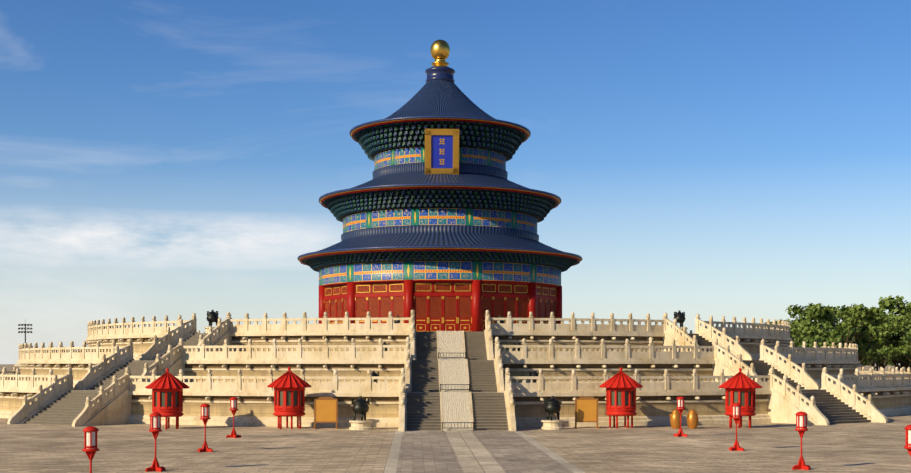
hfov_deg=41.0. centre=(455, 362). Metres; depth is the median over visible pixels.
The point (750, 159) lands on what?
sky
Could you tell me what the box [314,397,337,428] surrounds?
notice board
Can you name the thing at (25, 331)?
floodlight mast
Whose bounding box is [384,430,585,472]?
path pavement
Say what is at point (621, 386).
lantern kiosk
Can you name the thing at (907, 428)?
lantern post
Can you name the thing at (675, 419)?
bronze jar
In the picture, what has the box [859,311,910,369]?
tree
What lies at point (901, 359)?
tree
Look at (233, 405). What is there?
lantern post
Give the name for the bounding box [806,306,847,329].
tree
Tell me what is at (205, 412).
lantern post
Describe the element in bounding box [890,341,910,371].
tree
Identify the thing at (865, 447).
ground
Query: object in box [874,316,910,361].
tree
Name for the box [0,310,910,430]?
terrace
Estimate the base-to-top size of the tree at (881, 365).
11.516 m
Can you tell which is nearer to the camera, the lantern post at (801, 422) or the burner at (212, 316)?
the lantern post at (801, 422)
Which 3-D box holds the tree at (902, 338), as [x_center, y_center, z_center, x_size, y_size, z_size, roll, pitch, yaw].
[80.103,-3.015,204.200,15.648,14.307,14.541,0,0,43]
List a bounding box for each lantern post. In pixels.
[82,426,98,472]
[145,412,164,471]
[198,403,212,451]
[226,397,240,437]
[673,396,687,436]
[729,403,743,450]
[792,411,810,469]
[904,425,910,455]
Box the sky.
[0,0,910,363]
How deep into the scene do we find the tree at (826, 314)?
221.27 m
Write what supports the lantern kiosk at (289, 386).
on the ground
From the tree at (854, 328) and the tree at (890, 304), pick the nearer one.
the tree at (854, 328)
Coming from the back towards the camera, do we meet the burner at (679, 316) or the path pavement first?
the burner at (679, 316)
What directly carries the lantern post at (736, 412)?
on the ground
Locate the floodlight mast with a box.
[18,324,31,342]
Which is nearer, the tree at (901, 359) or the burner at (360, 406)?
the burner at (360, 406)
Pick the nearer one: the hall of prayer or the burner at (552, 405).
the burner at (552, 405)
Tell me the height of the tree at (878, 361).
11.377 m
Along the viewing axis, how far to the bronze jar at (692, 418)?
75.92 m
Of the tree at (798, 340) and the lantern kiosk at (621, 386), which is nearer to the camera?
the lantern kiosk at (621, 386)
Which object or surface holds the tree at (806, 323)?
on the ground
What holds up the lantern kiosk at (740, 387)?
on the ground
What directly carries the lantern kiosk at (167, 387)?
on the ground
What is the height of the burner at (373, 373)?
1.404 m
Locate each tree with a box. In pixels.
[770,319,812,346]
[785,303,836,346]
[790,320,858,351]
[799,303,890,358]
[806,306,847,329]
[822,324,892,365]
[824,315,840,329]
[827,329,881,365]
[858,352,895,368]
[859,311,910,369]
[868,318,910,368]
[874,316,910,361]
[878,295,910,315]
[881,313,910,345]
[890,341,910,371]
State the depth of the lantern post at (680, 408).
67.98 m
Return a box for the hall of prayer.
[297,40,581,331]
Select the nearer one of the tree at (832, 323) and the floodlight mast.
the tree at (832, 323)
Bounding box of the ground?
[0,364,910,472]
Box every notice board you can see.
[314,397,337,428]
[574,397,598,428]
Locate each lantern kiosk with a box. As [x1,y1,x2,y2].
[145,368,189,429]
[267,367,310,428]
[599,367,642,427]
[719,368,761,427]
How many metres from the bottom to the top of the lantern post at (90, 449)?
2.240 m
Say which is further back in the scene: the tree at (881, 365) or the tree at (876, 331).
the tree at (881, 365)
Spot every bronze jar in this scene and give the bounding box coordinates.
[670,409,681,428]
[687,409,698,428]
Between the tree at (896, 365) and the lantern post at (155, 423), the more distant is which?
the tree at (896, 365)
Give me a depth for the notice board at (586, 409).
76.62 m
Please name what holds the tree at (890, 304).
on the ground
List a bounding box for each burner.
[204,310,218,332]
[349,396,371,429]
[371,371,378,382]
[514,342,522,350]
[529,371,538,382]
[541,396,563,429]
[673,310,687,333]
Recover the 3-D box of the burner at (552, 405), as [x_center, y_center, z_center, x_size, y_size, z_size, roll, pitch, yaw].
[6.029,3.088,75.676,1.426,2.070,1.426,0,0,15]
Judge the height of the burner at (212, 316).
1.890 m

